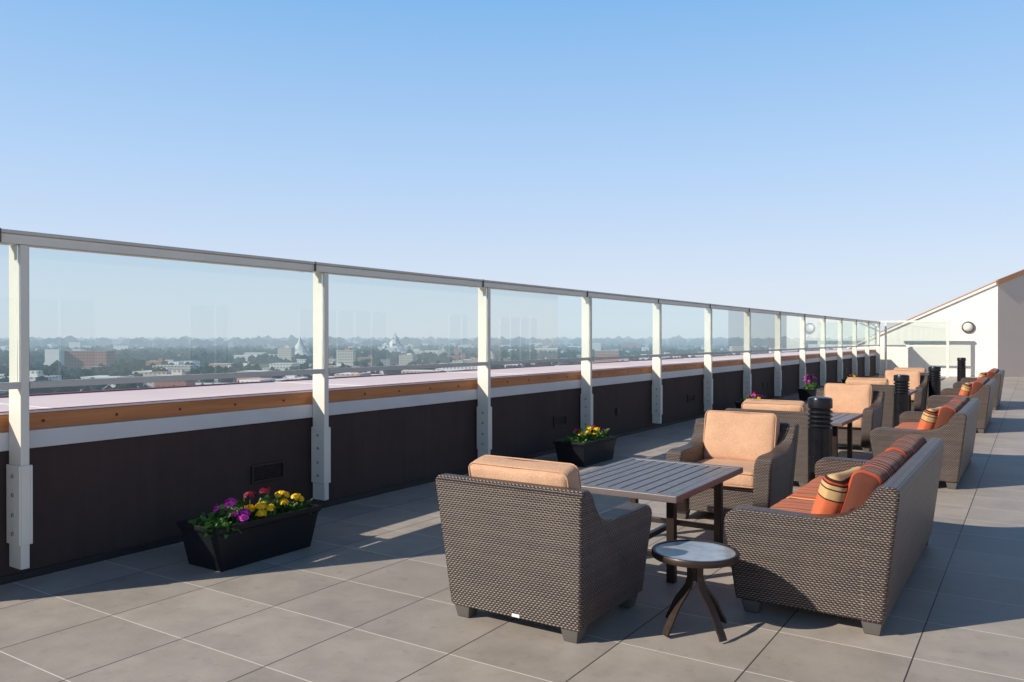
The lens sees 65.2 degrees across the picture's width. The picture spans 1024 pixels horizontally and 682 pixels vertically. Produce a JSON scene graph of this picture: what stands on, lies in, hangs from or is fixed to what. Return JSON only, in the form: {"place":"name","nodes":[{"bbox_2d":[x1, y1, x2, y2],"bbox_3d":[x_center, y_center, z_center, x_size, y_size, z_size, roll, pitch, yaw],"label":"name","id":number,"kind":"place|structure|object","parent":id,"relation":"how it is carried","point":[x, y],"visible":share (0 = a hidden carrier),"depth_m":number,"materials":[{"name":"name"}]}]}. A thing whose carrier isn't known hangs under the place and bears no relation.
{"place":"outdoors","nodes":[
{"label":"outdoors","id":0,"kind":"place"},
{"bbox_2d":[79,362,580,390],"bbox_3d":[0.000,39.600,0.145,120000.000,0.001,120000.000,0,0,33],"label":"city ground","id":1,"kind":"structure","parent":0,"point":[559,363],"depth_m":1156.53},
{"bbox_2d":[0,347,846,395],"bbox_3d":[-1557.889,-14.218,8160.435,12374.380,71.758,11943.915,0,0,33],"label":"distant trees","id":2,"kind":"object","parent":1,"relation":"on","point":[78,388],"visible":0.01,"depth_m":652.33,"materials":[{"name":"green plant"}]},
{"bbox_2d":[0,348,846,393],"bbox_3d":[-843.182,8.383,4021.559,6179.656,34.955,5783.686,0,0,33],"label":"distant city buildings","id":3,"kind":"structure","parent":1,"relation":"on","point":[195,382],"depth_m":641.53,"materials":[{"name":"grey concrete"}]},
{"bbox_2d":[0,375,1023,681],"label":"deck floor","id":4,"kind":"structure","parent":0,"point":[356,591],"depth_m":4.55,"materials":[{"name":"grey tile"}]},
{"bbox_2d":[177,487,320,571],"bbox_3d":[-1.905,1.337,5.876,0.506,0.484,1.017,0,0,33],"label":"flower planter","id":5,"kind":"object","parent":4,"relation":"on","point":[230,537],"visible":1,"depth_m":5.70,"materials":[{"name":"plastic"}]},
{"bbox_2d":[0,374,878,584],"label":"wall base angle","id":6,"kind":"object","parent":4,"relation":"on","point":[20,576],"depth_m":6.18,"materials":[{"name":"metal"}]},
{"bbox_2d":[436,455,651,643],"bbox_3d":[0.212,1.123,4.706,0.960,0.920,0.941,0,0,33],"label":"wicker armchair","id":7,"kind":"object","parent":4,"relation":"on","point":[543,542],"visible":1,"depth_m":4.34,"materials":[{"name":"wicker"}]},
{"bbox_2d":[553,425,617,466],"bbox_3d":[0.978,1.331,10.347,0.493,0.463,0.970,0,0,33],"label":"flower planter","id":8,"kind":"object","parent":4,"relation":"on","point":[594,445],"visible":1,"depth_m":10.09,"materials":[{"name":"plastic"}]},
{"bbox_2d":[578,457,742,582],"bbox_3d":[1.012,1.274,5.833,0.930,0.610,1.370,0,0,33],"label":"slatted patio table","id":9,"kind":"object","parent":4,"relation":"on","point":[671,484],"visible":0.72,"depth_m":5.71,"materials":[{"name":"wood"}]},
{"bbox_2d":[652,539,739,641],"bbox_3d":[1.001,1.358,4.378,0.470,0.432,0.470,0,0,15],"label":"round side table","id":10,"kind":"object","parent":4,"relation":"on","point":[695,558],"visible":1,"depth_m":4.32,"materials":[{"name":"grey metal"}]},
{"bbox_2d":[666,410,798,518],"bbox_3d":[1.988,1.113,7.214,0.960,0.920,0.941,0,0,32],"label":"wicker armchair","id":11,"kind":"object","parent":4,"relation":"on","point":[760,448],"visible":0.82,"depth_m":7.20,"materials":[{"name":"fabric"}]},
{"bbox_2d":[735,392,763,408],"bbox_3d":[4.958,1.299,16.477,0.465,0.482,1.037,0,0,33],"label":"flower planter","id":12,"kind":"object","parent":4,"relation":"on","point":[741,401],"visible":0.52,"depth_m":16.31,"materials":[{"name":"plastic"}]},
{"bbox_2d":[725,399,831,486],"bbox_3d":[3.018,1.107,9.013,0.960,0.920,0.941,0,0,34],"label":"wicker armchair","id":13,"kind":"object","parent":4,"relation":"on","point":[787,411],"visible":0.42,"depth_m":8.53,"materials":[{"name":"plastic"}]},
{"bbox_2d":[797,374,823,400],"bbox_3d":[7.750,1.182,20.750,0.477,0.685,0.964,0,0,33],"label":"flower planter","id":14,"kind":"object","parent":4,"relation":"on","point":[806,392],"visible":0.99,"depth_m":20.45,"materials":[{"name":"plastic"}]},
{"bbox_2d":[807,396,832,482],"bbox_3d":[3.090,1.065,8.040,0.300,1.010,0.300,0,0,33],"label":"bollard light","id":15,"kind":"object","parent":4,"relation":"on","point":[820,411],"visible":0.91,"depth_m":7.95,"materials":[{"name":"black metal"}]},
{"bbox_2d":[724,433,943,635],"bbox_3d":[2.300,1.144,5.464,0.941,0.871,2.500,0,0,33],"label":"wicker sofa","id":16,"kind":"object","parent":4,"relation":"on","point":[844,537],"visible":1,"depth_m":4.48,"materials":[{"name":"wicker"}]},
{"bbox_2d":[806,411,862,457],"bbox_3d":[3.834,1.258,10.189,0.940,0.610,1.350,0,0,33],"label":"slatted patio table","id":17,"kind":"object","parent":4,"relation":"on","point":[841,419],"visible":0.27,"depth_m":10.02,"materials":[{"name":"wood"}]},
{"bbox_2d":[806,383,884,451],"bbox_3d":[4.888,1.097,11.769,0.960,0.920,0.941,0,0,33],"label":"wicker armchair","id":18,"kind":"object","parent":4,"relation":"on","point":[866,401],"visible":0.47,"depth_m":11.77,"materials":[{"name":"fabric"}]},
{"bbox_2d":[841,374,858,382],"bbox_3d":[10.780,1.274,25.422,0.450,0.466,0.982,0,0,33],"label":"flower planter","id":19,"kind":"object","parent":4,"relation":"on","point":[849,375],"visible":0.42,"depth_m":25.23,"materials":[{"name":"plastic"}]},
{"bbox_2d":[845,377,894,427],"bbox_3d":[6.222,1.089,13.943,0.960,0.920,0.941,0,0,33],"label":"wicker armchair","id":20,"kind":"object","parent":4,"relation":"on","point":[879,384],"visible":0.41,"depth_m":13.42,"materials":[{"name":"wicker"}]},
{"bbox_2d":[893,374,909,426],"bbox_3d":[6.301,1.048,12.966,0.300,1.010,0.300,0,0,33],"label":"bollard light","id":21,"kind":"object","parent":4,"relation":"on","point":[901,395],"visible":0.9,"depth_m":12.88,"materials":[{"name":"black metal"}]},
{"bbox_2d":[879,370,928,411],"bbox_3d":[8.110,1.079,16.712,0.960,0.920,0.941,0,0,33],"label":"wicker armchair","id":22,"kind":"object","parent":4,"relation":"on","point":[918,381],"visible":0.46,"depth_m":16.71,"materials":[{"name":"fabric"}]},
{"bbox_2d":[894,367,928,408],"bbox_3d":[9.280,1.071,18.634,0.960,0.920,0.941,0,0,33],"label":"wicker armchair","id":23,"kind":"object","parent":4,"relation":"on","point":[922,371],"visible":0.16,"depth_m":18.23,"materials":[{"name":"fabric"}]},
{"bbox_2d":[908,389,917,410],"bbox_3d":[7.042,1.240,15.110,0.940,0.610,1.400,0,0,33],"label":"slatted patio table","id":24,"kind":"object","parent":4,"relation":"on","point":[912,391],"visible":0.11,"depth_m":15.29,"materials":[{"name":"wood"}]},
{"bbox_2d":[879,320,950,376],"bbox_3d":[16.708,0.313,33.277,2.650,2.330,0.120,0,0,33],"label":"end windscreen","id":25,"kind":"object","parent":4,"relation":"on","point":[946,346],"visible":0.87,"depth_m":33.01,"materials":[{"name":"white paint"}]},
{"bbox_2d":[870,395,979,489],"bbox_3d":[5.014,1.129,9.627,0.941,0.871,2.500,0,0,33],"label":"wicker sofa","id":26,"kind":"object","parent":4,"relation":"on","point":[952,424],"visible":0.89,"depth_m":8.64,"materials":[{"name":"wicker"}]},
{"bbox_2d":[928,366,940,408],"bbox_3d":[8.855,1.034,16.793,0.300,1.010,0.300,0,0,33],"label":"bollard light","id":27,"kind":"object","parent":4,"relation":"on","point":[934,382],"visible":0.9,"depth_m":16.70,"materials":[{"name":"black metal"}]},
{"bbox_2d":[847,269,1023,376],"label":"stucco penthouse","id":28,"kind":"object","parent":4,"relation":"on","point":[993,312],"visible":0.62,"depth_m":33.17,"materials":[{"name":"white paint"}]},
{"bbox_2d":[962,321,974,332],"bbox_3d":[18.869,-0.572,33.154,0.480,0.480,0.200,0,0,33],"label":"wall sconce","id":29,"kind":"object","parent":28,"relation":"attached to","point":[968,327],"depth_m":33.12,"materials":[{"name":"glass"}]},
{"bbox_2d":[957,358,965,381],"bbox_3d":[13.632,1.006,24.303,0.300,1.010,0.300,0,0,33],"label":"bollard light","id":30,"kind":"object","parent":4,"relation":"on","point":[961,368],"visible":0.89,"depth_m":24.21,"materials":[{"name":"black metal"}]},
{"bbox_2d":[928,376,996,432],"bbox_3d":[8.247,1.111,14.623,0.941,0.871,2.500,0,0,33],"label":"wicker sofa","id":31,"kind":"object","parent":4,"relation":"on","point":[983,388],"visible":0.66,"depth_m":13.64,"materials":[{"name":"wicker"}]},
{"bbox_2d":[953,368,1004,409],"bbox_3d":[11.032,1.095,18.895,0.941,0.871,2.500,0,0,33],"label":"wicker sofa","id":32,"kind":"object","parent":4,"relation":"on","point":[996,374],"visible":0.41,"depth_m":17.93,"materials":[{"name":"wicker"}]},
{"bbox_2d":[0,0,1023,330],"label":"sky","id":33,"kind":"structure","parent":0,"point":[852,159],"materials":[{"name":"blue"}]},
{"bbox_3d":[11.924,20.580,13.789,22.800,37.940,51.800,0,0,33],"label":"hotel building","id":34,"kind":"object","parent":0,"visible":0},
{"bbox_2d":[0,349,878,576],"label":"parapet wall","id":35,"kind":"structure","parent":34,"relation":"on","point":[99,488],"depth_m":7.28,"materials":[{"name":"paint"}]},
{"bbox_2d":[251,461,283,483],"bbox_3d":[-2.133,1.144,7.005,0.020,0.150,0.350,0,0,33],"label":"wall vent","id":36,"kind":"object","parent":35,"relation":"attached to","point":[263,466],"depth_m":7.00,"materials":[{"name":"metal"}]},
{"bbox_2d":[404,407,404,483],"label":"panel joints","id":37,"kind":"object","parent":35,"relation":"attached to","point":[404,445],"visible":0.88,"depth_m":8.54,"materials":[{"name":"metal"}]},
{"bbox_2d":[0,349,836,397],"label":"flashing","id":38,"kind":"object","parent":35,"relation":"on","point":[312,378],"visible":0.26,"depth_m":8.97,"materials":[{"name":"grey metal"}]},
{"bbox_2d":[0,351,845,407],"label":"coping seams","id":39,"kind":"object","parent":35,"relation":"on","point":[367,385],"visible":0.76,"depth_m":8.89,"materials":[{"name":"grey metal"}]},
{"bbox_2d":[0,350,875,431],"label":"brown board","id":40,"kind":"object","parent":35,"relation":"on","point":[92,416],"visible":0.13,"depth_m":7.17,"materials":[{"name":"brown wood"}]},
{"bbox_2d":[42,351,874,421],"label":"board bolts","id":41,"kind":"object","parent":40,"relation":"attached to","point":[116,414],"visible":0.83,"depth_m":8.05,"materials":[{"name":"metal"}]},
{"bbox_2d":[0,349,875,412],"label":"flashing","id":42,"kind":"object","parent":35,"relation":"on","point":[329,388],"visible":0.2,"depth_m":7.15,"materials":[{"name":"white metal"}]},
{"bbox_2d":[0,228,879,569],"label":"glass railing","id":43,"kind":"object","parent":35,"relation":"attached to","point":[74,310],"visible":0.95,"depth_m":7.17,"materials":[{"name":"clear glass"}]},
{"bbox_2d":[553,415,566,426],"bbox_3d":[0.679,1.129,11.319,0.020,0.150,0.350,0,0,33],"label":"wall vent","id":44,"kind":"object","parent":35,"relation":"attached to","point":[558,424],"depth_m":11.31,"materials":[{"name":"metal"}]},
{"bbox_2d":[687,394,694,401],"bbox_3d":[3.492,1.113,15.634,0.020,0.150,0.350,0,0,33],"label":"wall vent","id":45,"kind":"object","parent":35,"relation":"attached to","point":[692,399],"depth_m":15.65,"materials":[{"name":"metal"}]}
]}

